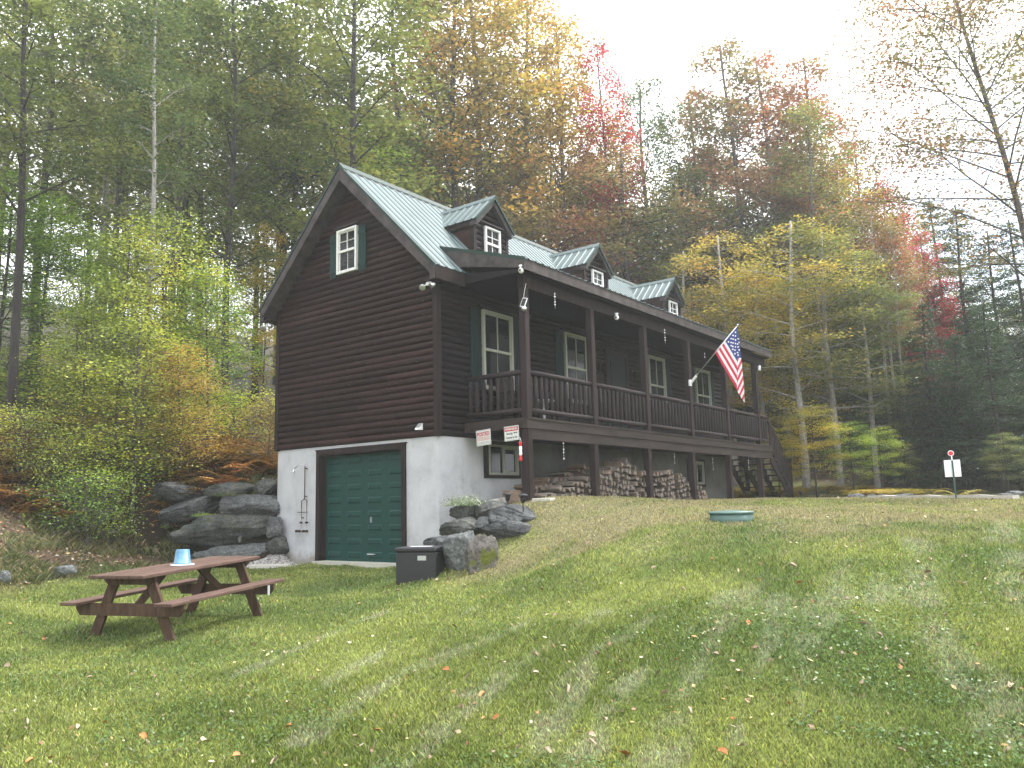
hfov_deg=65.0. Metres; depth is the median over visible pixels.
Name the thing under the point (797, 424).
hemlock tree
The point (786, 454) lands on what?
understory tree
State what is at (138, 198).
forest tree
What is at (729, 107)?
tree
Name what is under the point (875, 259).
tree
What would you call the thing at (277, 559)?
gravel
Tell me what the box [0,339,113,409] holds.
bush
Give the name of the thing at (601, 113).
maple tree
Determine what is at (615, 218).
forest tree
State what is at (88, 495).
bush
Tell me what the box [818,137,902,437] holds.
tree
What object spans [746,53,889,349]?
tree
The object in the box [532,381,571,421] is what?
porch chair
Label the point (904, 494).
stone
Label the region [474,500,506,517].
boulder
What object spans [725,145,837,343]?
forest tree
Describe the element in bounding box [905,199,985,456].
hemlock tree
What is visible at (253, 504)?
boulder
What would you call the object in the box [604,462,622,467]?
firewood log
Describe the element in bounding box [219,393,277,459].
bush
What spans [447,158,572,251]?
forest tree
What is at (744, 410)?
forest tree
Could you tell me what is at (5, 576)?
stone
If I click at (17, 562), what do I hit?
bank grass
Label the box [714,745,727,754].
fallen leaf
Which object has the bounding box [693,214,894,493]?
beech tree
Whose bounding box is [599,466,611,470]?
firewood log
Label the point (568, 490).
firewood log
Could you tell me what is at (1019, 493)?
stone
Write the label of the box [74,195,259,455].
sapling
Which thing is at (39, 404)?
green ferns
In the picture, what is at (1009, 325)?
forest tree
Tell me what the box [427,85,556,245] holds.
forest tree
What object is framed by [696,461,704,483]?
basement window
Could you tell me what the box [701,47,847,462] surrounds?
tree
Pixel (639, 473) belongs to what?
firewood log
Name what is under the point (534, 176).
forest tree
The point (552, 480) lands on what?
firewood log
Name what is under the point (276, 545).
boulder
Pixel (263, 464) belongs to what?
rusty ferns
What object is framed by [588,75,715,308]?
tree
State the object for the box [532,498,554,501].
concrete block
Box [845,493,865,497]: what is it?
stone
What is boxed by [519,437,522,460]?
windsock
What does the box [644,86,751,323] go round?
tree
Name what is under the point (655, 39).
sky
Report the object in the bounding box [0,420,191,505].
bush
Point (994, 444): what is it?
young tree
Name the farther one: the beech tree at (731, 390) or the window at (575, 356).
the beech tree at (731, 390)
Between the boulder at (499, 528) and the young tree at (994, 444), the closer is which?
the boulder at (499, 528)
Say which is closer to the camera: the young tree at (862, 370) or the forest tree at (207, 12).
the forest tree at (207, 12)
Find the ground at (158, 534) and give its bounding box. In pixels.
[0,296,1023,767]
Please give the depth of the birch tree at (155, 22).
21.98 m
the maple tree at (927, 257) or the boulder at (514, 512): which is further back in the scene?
the maple tree at (927, 257)
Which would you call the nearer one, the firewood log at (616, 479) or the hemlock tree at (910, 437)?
the firewood log at (616, 479)
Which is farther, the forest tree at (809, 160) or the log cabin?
the forest tree at (809, 160)
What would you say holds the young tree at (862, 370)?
on the ground at (158, 534)
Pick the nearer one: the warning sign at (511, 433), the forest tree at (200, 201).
the warning sign at (511, 433)
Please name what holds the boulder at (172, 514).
on the ground at (158, 534)
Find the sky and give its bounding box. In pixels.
[0,0,1023,467]
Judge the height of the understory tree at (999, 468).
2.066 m
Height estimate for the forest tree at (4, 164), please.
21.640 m
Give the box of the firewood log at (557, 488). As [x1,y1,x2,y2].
[540,485,562,491]
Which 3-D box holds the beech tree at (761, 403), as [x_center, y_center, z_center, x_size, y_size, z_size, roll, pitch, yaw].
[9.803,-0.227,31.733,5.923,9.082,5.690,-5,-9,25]
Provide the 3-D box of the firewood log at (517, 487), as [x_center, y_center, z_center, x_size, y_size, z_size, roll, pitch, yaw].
[0.238,2.049,15.853,0.444,0.129,0.067,-7,31,34]
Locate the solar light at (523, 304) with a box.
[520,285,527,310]
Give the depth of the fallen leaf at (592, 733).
4.76 m
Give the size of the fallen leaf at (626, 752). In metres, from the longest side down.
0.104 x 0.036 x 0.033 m
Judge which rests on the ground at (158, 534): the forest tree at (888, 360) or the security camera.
the forest tree at (888, 360)
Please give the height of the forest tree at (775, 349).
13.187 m
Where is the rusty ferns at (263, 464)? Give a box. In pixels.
[0,412,283,526]
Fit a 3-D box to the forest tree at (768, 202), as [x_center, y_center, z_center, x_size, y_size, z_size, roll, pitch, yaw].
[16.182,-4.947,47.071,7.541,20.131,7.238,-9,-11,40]
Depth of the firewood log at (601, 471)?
17.13 m
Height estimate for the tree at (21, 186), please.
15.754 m
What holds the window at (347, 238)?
in the log cabin
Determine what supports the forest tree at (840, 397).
on the ground at (158, 534)
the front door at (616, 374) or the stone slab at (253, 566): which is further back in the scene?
the front door at (616, 374)
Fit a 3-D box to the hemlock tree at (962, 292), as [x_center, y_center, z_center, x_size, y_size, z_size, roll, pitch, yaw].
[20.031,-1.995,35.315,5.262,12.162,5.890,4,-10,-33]
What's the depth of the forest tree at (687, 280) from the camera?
41.95 m
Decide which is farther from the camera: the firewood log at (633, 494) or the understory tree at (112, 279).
the understory tree at (112, 279)
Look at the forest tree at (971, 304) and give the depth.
51.01 m
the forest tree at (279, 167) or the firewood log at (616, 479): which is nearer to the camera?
the firewood log at (616, 479)
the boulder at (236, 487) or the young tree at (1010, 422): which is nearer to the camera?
the boulder at (236, 487)
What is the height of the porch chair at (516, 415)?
1.050 m
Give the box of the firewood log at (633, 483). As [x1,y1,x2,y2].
[629,481,637,485]
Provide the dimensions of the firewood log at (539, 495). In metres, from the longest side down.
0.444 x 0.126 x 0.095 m
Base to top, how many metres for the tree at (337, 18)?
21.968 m
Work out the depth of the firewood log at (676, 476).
19.91 m
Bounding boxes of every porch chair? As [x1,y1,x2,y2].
[494,377,534,419]
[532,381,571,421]
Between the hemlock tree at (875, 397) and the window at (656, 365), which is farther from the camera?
the hemlock tree at (875, 397)
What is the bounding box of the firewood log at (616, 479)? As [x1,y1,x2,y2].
[612,477,619,482]
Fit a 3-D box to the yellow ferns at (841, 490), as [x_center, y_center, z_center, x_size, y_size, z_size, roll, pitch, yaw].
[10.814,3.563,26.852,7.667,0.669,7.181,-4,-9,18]
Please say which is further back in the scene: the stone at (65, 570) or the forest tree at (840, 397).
the forest tree at (840, 397)
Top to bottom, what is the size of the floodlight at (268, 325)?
0.155 m
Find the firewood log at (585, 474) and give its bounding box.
[579,473,589,476]
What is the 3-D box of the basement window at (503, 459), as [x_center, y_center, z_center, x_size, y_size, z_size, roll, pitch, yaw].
[-0.180,1.569,16.544,0.070,0.615,0.986,-8,-11,37]
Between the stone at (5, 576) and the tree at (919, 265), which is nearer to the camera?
the stone at (5, 576)
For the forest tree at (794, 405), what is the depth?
38.21 m
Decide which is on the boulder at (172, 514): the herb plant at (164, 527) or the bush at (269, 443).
the herb plant at (164, 527)
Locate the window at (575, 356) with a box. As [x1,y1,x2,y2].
[563,332,587,403]
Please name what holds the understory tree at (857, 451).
on the ground at (158, 534)
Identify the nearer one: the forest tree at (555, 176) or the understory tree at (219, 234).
the understory tree at (219, 234)
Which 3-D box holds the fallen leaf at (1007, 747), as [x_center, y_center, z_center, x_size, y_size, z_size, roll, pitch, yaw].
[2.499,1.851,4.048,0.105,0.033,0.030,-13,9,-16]
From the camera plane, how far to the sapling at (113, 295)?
20.18 m
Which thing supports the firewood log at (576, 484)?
on the firewood log
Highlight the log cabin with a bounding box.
[259,162,793,567]
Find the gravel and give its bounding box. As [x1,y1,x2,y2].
[246,554,306,568]
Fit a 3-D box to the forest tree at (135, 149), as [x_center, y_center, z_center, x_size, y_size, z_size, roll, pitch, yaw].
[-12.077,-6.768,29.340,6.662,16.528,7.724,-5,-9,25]
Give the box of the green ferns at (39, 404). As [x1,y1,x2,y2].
[0,366,273,441]
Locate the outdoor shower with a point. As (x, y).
(301, 512)
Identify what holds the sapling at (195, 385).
on the ground at (158, 534)
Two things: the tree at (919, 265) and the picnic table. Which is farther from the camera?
the tree at (919, 265)
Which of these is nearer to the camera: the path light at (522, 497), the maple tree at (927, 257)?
the path light at (522, 497)
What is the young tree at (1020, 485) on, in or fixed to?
on the ground at (158, 534)
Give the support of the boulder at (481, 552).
on the ground at (158, 534)
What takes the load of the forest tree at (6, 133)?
on the ground at (158, 534)
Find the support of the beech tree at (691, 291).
on the ground at (158, 534)
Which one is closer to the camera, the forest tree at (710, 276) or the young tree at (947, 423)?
the young tree at (947, 423)
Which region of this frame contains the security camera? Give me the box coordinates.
[518,265,523,272]
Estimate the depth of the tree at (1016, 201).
20.38 m
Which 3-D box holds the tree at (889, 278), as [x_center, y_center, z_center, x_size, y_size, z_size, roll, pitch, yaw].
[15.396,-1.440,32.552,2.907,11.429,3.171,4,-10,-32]
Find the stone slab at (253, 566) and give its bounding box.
[249,564,291,568]
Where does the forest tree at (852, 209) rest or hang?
on the ground at (158, 534)
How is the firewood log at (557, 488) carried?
on the firewood log
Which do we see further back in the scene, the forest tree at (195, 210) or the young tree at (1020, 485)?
the forest tree at (195, 210)
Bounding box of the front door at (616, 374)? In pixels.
[603,349,630,428]
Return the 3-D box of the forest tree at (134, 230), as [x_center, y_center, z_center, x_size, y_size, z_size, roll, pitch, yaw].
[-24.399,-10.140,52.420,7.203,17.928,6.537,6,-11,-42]
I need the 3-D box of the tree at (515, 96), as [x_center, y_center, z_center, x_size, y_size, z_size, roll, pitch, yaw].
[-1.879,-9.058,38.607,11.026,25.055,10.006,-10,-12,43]
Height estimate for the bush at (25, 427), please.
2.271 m
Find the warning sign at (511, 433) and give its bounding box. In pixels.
[504,425,518,441]
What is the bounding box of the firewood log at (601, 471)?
[585,469,603,473]
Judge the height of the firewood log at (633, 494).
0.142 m
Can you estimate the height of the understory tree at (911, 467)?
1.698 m
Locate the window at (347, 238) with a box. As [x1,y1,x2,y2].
[336,225,357,274]
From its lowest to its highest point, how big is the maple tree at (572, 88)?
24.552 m
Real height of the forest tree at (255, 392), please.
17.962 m
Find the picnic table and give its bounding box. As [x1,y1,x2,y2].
[60,556,284,641]
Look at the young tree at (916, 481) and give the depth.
30.35 m
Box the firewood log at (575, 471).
[561,469,579,472]
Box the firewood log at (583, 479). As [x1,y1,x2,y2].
[568,476,588,482]
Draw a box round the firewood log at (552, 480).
[536,478,555,483]
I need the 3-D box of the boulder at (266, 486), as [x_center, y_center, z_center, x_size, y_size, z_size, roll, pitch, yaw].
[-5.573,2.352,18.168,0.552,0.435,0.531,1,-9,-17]
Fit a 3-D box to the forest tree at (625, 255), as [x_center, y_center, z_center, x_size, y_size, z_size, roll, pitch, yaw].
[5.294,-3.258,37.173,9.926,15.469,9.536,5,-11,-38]
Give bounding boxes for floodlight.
[260,323,272,330]
[419,281,435,290]
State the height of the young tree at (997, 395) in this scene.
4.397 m
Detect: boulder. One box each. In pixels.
[151,482,205,502]
[156,495,221,525]
[166,514,276,547]
[190,543,266,559]
[202,482,254,496]
[218,494,279,516]
[253,478,276,494]
[265,535,288,554]
[266,516,282,537]
[423,535,446,545]
[439,517,478,535]
[442,530,474,570]
[449,505,477,519]
[465,534,498,573]
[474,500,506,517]
[476,516,489,531]
[483,519,530,538]
[488,504,534,523]
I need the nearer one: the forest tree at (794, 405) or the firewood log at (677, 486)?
the firewood log at (677, 486)
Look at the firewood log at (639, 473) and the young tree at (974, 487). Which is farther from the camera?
the young tree at (974, 487)
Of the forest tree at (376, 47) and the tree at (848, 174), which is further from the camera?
the tree at (848, 174)
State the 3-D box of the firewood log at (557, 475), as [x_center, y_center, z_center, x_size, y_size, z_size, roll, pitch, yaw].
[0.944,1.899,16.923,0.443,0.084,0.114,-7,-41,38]
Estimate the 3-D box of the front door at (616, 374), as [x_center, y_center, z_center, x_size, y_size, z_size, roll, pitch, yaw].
[2.695,0.257,20.570,0.090,2.200,1.140,-8,-11,37]
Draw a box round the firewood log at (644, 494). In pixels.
[641,492,646,497]
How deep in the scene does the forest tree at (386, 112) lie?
60.89 m
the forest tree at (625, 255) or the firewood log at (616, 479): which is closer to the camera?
the firewood log at (616, 479)
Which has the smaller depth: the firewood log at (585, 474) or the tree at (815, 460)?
the firewood log at (585, 474)
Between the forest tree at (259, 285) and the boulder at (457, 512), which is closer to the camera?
the boulder at (457, 512)
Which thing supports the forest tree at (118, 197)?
on the ground at (158, 534)
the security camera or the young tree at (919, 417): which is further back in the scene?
the young tree at (919, 417)
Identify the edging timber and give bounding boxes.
[867,494,1019,498]
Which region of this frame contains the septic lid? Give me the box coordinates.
[708,510,753,522]
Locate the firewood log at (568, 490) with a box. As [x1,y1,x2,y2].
[557,488,570,492]
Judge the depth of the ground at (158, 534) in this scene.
8.08 m
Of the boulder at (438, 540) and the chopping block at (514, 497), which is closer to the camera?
the boulder at (438, 540)
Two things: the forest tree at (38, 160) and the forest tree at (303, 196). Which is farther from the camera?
the forest tree at (38, 160)
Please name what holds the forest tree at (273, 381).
on the ground at (158, 534)
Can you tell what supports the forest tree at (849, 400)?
on the ground at (158, 534)
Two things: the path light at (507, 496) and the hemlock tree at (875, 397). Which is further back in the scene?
the hemlock tree at (875, 397)
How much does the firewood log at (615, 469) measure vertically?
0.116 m
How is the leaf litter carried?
on the ground at (158, 534)
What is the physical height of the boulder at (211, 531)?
0.788 m
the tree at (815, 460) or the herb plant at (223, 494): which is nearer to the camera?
the herb plant at (223, 494)
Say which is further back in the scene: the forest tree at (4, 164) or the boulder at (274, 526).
the forest tree at (4, 164)
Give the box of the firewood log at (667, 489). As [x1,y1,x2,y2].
[653,487,669,491]
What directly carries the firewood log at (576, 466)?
on the firewood log
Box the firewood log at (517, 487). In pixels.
[513,485,534,489]
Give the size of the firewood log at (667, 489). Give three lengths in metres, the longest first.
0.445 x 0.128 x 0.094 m
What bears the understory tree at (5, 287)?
on the ground at (158, 534)
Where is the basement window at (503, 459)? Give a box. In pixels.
[489,444,518,475]
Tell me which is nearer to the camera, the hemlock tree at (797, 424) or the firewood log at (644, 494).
the firewood log at (644, 494)
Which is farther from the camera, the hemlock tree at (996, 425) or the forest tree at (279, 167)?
the forest tree at (279, 167)
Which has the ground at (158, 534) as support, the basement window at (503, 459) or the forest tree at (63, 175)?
the forest tree at (63, 175)
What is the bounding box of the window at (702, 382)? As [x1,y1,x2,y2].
[694,367,711,409]
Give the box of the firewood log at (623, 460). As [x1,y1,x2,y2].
[609,458,627,462]
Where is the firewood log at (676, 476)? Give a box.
[670,474,679,478]
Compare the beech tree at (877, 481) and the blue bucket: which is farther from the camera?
the beech tree at (877, 481)
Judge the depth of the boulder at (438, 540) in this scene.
12.87 m
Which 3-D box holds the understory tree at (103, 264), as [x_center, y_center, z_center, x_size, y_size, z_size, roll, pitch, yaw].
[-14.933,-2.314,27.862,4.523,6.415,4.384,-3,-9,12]
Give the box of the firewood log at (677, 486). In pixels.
[669,484,681,488]
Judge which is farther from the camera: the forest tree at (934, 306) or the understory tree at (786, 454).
the forest tree at (934, 306)
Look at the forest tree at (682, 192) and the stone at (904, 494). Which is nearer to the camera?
the stone at (904, 494)
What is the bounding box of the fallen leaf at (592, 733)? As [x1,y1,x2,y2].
[585,731,595,736]
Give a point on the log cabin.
(380, 355)
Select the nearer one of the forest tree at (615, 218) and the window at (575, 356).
the window at (575, 356)
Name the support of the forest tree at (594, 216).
on the ground at (158, 534)
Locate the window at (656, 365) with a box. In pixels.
[648,354,666,408]
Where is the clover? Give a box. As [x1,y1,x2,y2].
[0,519,1023,767]
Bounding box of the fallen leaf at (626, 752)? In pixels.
[614,748,629,754]
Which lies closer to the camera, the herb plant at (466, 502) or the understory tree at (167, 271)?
the herb plant at (466, 502)
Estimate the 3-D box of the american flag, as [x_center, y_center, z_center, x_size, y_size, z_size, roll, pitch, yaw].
[5.114,-0.444,20.262,1.412,1.996,0.101,-7,-10,35]
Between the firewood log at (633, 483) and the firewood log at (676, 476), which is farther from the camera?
the firewood log at (676, 476)
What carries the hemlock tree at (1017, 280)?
on the ground at (158, 534)
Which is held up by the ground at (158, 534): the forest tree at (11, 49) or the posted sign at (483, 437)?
the forest tree at (11, 49)
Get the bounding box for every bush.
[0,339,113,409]
[0,349,149,414]
[0,395,86,483]
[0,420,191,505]
[5,458,164,544]
[6,426,128,508]
[94,405,248,477]
[152,382,274,439]
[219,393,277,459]
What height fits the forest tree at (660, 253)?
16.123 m
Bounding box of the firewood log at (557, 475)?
[547,473,566,476]
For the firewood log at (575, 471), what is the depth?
17.19 m
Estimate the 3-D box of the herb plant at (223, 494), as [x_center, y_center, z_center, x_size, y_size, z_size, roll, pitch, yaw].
[-6.381,2.432,17.872,0.873,0.164,0.966,-8,-11,37]
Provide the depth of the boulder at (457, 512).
13.98 m
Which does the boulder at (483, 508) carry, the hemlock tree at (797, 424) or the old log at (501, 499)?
the old log at (501, 499)
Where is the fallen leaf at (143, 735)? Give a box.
[139,732,146,738]
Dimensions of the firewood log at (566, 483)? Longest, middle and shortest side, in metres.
0.444 x 0.129 x 0.067 m
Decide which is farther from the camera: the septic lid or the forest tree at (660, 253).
the forest tree at (660, 253)
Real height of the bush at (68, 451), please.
2.271 m
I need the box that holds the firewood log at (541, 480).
[534,478,549,482]
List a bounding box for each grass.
[0,382,276,585]
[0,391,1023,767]
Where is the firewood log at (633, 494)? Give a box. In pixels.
[629,492,637,497]
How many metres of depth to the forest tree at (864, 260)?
46.16 m
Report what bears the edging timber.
on the ground at (158, 534)
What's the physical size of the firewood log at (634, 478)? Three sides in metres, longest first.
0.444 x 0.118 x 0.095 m
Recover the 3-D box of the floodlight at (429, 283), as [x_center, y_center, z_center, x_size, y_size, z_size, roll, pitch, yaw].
[-1.607,-1.872,15.292,0.357,0.155,0.138,-8,-11,37]
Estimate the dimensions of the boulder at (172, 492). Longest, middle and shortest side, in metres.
1.203 x 0.672 x 0.509 m
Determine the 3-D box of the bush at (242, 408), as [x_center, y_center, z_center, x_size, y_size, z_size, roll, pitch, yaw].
[-7.994,1.078,23.396,5.586,2.271,5.108,3,-10,-30]
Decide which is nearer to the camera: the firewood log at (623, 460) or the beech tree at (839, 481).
the firewood log at (623, 460)
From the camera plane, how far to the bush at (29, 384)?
24.01 m
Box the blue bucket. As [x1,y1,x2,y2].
[170,549,193,565]
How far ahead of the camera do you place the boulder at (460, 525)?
13.50 m
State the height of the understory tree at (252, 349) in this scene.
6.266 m
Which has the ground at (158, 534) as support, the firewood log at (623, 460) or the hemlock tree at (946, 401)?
the hemlock tree at (946, 401)
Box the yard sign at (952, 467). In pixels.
[944,450,961,497]
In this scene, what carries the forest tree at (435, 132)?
on the ground at (158, 534)
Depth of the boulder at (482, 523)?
13.45 m
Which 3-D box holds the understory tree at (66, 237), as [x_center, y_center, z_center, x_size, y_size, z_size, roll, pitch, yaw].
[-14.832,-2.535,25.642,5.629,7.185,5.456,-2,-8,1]
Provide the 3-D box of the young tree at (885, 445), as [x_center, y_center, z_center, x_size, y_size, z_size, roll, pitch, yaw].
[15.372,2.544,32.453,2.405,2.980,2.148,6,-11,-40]
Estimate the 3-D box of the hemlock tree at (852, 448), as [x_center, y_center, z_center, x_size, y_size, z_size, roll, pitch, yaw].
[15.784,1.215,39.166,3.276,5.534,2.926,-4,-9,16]
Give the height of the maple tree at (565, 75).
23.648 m
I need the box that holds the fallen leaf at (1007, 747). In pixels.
[1003,746,1012,752]
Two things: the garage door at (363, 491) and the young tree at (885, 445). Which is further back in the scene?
the young tree at (885, 445)
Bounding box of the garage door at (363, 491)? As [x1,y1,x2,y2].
[326,451,400,562]
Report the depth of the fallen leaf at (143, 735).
5.26 m
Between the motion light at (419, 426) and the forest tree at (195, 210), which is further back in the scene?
the forest tree at (195, 210)
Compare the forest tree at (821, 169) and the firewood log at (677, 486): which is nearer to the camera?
the firewood log at (677, 486)
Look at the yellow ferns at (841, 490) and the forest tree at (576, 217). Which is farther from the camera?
the forest tree at (576, 217)
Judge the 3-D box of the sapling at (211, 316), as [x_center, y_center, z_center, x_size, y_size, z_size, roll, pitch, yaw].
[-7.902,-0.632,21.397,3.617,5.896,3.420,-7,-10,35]
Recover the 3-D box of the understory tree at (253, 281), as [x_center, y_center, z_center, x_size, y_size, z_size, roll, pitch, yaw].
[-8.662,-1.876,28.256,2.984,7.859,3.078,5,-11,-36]
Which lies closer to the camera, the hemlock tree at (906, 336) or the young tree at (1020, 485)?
the young tree at (1020, 485)
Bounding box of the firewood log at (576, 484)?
[562,482,578,486]
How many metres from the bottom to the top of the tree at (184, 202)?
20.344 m
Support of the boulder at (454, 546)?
on the ground at (158, 534)
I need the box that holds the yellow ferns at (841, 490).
[734,484,988,497]
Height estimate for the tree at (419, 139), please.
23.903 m
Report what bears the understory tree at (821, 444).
on the ground at (158, 534)
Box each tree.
[0,0,59,149]
[0,0,77,268]
[0,0,121,416]
[0,0,150,381]
[0,39,100,331]
[0,65,30,225]
[0,166,113,360]
[0,191,140,404]
[10,224,151,396]
[18,0,173,361]
[29,23,215,351]
[32,76,136,350]
[33,0,211,386]
[47,9,149,368]
[52,228,165,391]
[79,0,275,405]
[80,0,223,447]
[87,101,174,356]
[93,0,288,405]
[93,213,229,354]
[120,0,287,392]
[127,92,220,263]
[135,97,246,357]
[140,0,318,433]
[154,222,274,406]
[158,275,247,415]
[190,1,373,296]
[196,51,315,400]
[198,0,379,252]
[208,264,276,418]
[213,40,333,384]
[221,160,290,375]
[222,80,456,326]
[230,221,290,429]
[240,0,453,240]
[248,108,445,304]
[319,0,500,203]
[333,85,450,186]
[340,89,418,171]
[348,0,564,238]
[361,138,465,206]
[367,0,590,242]
[404,80,485,205]
[421,0,635,252]
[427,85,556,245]
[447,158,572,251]
[471,126,567,240]
[501,10,633,266]
[507,118,599,251]
[531,142,726,327]
[539,164,642,275]
[542,156,648,282]
[544,132,680,284]
[561,35,654,281]
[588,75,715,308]
[593,161,810,374]
[612,212,664,282]
[637,202,688,311]
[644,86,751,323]
[649,248,751,393]
[658,212,739,408]
[659,229,802,486]
[660,34,817,466]
[660,142,763,324]
[662,145,762,308]
[675,235,782,443]
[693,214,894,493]
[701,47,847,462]
[702,265,830,485]
[715,274,819,460]
[723,140,831,455]
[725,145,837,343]
[734,244,848,458]
[734,364,818,461]
[735,270,860,464]
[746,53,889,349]
[746,226,921,487]
[751,92,858,462]
[752,165,952,463]
[753,426,808,497]
[761,96,866,472]
[766,229,907,453]
[776,370,821,455]
[779,404,858,497]
[780,143,871,276]
[795,249,931,487]
[799,258,907,462]
[804,0,1023,282]
[809,266,934,460]
[809,358,865,458]
[811,332,933,437]
[812,257,920,423]
[817,420,887,489]
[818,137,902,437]
[839,201,918,484]
[841,344,904,460]
[843,222,880,462]
[849,426,911,487]
[851,177,934,461]
[851,211,927,483]
[855,358,1020,488]
[861,220,934,486]
[866,412,918,477]
[868,415,947,486]
[870,402,941,487]
[882,326,944,467]
[885,448,926,487]
[886,300,981,490]
[887,209,961,467]
[896,288,1002,459]
[897,228,969,467]
[903,386,1016,487]
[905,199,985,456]
[911,205,1023,468]
[917,332,1009,492]
[926,283,1019,360]
[928,388,1018,489]
[945,301,1023,492]
[949,378,1023,490]
[956,233,1023,476]
[959,306,1023,472]
[966,423,1020,486]
[973,432,1023,490]
[975,220,1023,454]
[977,372,1022,478]
[981,391,1023,448]
[988,287,1023,380]
[990,362,1023,486]
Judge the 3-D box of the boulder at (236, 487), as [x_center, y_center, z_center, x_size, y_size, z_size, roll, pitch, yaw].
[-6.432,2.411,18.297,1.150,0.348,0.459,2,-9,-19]
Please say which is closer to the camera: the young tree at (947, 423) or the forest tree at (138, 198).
the young tree at (947, 423)
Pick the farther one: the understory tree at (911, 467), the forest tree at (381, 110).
the forest tree at (381, 110)
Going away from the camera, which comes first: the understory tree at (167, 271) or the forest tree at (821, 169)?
the understory tree at (167, 271)
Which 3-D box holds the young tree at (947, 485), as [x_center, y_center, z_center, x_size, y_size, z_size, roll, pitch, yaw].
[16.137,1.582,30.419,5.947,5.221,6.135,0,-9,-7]
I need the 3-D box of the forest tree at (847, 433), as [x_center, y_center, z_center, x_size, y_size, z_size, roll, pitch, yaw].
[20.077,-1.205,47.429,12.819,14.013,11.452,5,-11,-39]
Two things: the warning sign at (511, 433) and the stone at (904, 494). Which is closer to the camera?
the warning sign at (511, 433)
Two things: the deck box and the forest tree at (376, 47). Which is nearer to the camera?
the deck box
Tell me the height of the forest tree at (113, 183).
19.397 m
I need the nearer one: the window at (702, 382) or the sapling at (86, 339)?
the sapling at (86, 339)
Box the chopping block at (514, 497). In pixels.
[502,490,520,503]
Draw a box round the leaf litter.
[0,340,1023,766]
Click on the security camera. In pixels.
(520, 270)
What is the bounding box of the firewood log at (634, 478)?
[628,476,638,480]
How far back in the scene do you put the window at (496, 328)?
16.75 m
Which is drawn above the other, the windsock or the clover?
the windsock
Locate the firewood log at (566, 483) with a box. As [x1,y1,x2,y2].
[555,481,574,485]
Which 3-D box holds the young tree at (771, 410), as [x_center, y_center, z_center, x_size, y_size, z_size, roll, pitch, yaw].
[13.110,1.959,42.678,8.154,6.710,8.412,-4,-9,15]
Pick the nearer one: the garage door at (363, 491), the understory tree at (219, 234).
the garage door at (363, 491)
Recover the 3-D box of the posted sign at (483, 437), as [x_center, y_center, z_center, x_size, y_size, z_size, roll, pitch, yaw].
[-0.544,1.023,15.334,0.360,0.300,0.009,-12,-13,36]
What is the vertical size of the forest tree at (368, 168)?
15.469 m
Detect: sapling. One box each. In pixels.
[15,290,139,467]
[23,211,202,457]
[38,299,224,513]
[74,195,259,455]
[123,339,247,479]
[140,256,275,449]
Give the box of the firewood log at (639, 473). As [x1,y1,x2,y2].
[629,471,642,476]
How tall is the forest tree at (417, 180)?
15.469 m
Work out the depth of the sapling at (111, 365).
18.80 m
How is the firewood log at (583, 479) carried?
on the firewood log
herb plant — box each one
[160,522,172,528]
[182,511,218,516]
[204,491,239,495]
[438,494,488,506]
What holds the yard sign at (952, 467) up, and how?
on the ground at (158, 534)
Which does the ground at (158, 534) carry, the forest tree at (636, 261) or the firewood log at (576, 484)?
the forest tree at (636, 261)
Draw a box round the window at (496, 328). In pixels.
[481,309,514,392]
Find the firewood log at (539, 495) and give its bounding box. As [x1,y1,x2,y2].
[534,493,547,497]
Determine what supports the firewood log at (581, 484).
on the firewood log
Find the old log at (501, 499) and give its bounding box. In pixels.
[491,497,506,501]
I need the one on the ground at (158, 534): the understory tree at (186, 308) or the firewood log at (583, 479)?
the understory tree at (186, 308)
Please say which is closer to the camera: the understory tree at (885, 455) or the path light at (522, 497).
the path light at (522, 497)
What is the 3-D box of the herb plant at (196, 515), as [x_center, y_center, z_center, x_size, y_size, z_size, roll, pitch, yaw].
[-6.886,2.897,17.884,0.700,0.139,0.799,-8,-11,37]
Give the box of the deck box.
[395,545,445,584]
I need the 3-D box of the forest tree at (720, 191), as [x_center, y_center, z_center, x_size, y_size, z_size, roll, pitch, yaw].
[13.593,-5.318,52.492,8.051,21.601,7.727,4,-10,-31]
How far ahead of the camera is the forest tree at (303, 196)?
31.88 m
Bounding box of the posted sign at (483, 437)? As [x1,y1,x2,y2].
[476,429,490,445]
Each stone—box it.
[0,570,11,582]
[52,565,76,574]
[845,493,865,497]
[895,493,914,495]
[1006,490,1023,495]
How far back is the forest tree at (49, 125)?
31.55 m
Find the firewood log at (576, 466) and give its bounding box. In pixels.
[567,464,585,469]
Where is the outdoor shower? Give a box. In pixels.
[291,464,307,531]
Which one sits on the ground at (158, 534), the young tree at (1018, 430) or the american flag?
the young tree at (1018, 430)
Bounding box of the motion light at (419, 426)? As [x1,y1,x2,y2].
[415,423,422,429]
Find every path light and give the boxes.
[503,493,511,503]
[518,494,527,511]
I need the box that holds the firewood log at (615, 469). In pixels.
[612,466,618,471]
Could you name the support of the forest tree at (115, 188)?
on the ground at (158, 534)
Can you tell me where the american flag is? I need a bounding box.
[688,324,744,402]
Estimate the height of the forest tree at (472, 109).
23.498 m
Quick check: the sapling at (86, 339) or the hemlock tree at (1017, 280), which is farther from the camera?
the hemlock tree at (1017, 280)
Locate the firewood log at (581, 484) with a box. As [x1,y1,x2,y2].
[574,481,583,486]
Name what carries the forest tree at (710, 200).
on the ground at (158, 534)
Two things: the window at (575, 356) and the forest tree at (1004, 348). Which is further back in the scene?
the forest tree at (1004, 348)
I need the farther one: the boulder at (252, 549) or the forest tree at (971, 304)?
the forest tree at (971, 304)
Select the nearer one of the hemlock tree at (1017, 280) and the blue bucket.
the blue bucket
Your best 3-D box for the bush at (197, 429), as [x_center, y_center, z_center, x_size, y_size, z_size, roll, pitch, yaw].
[-8.052,1.585,19.694,3.840,2.271,3.512,-2,-9,6]

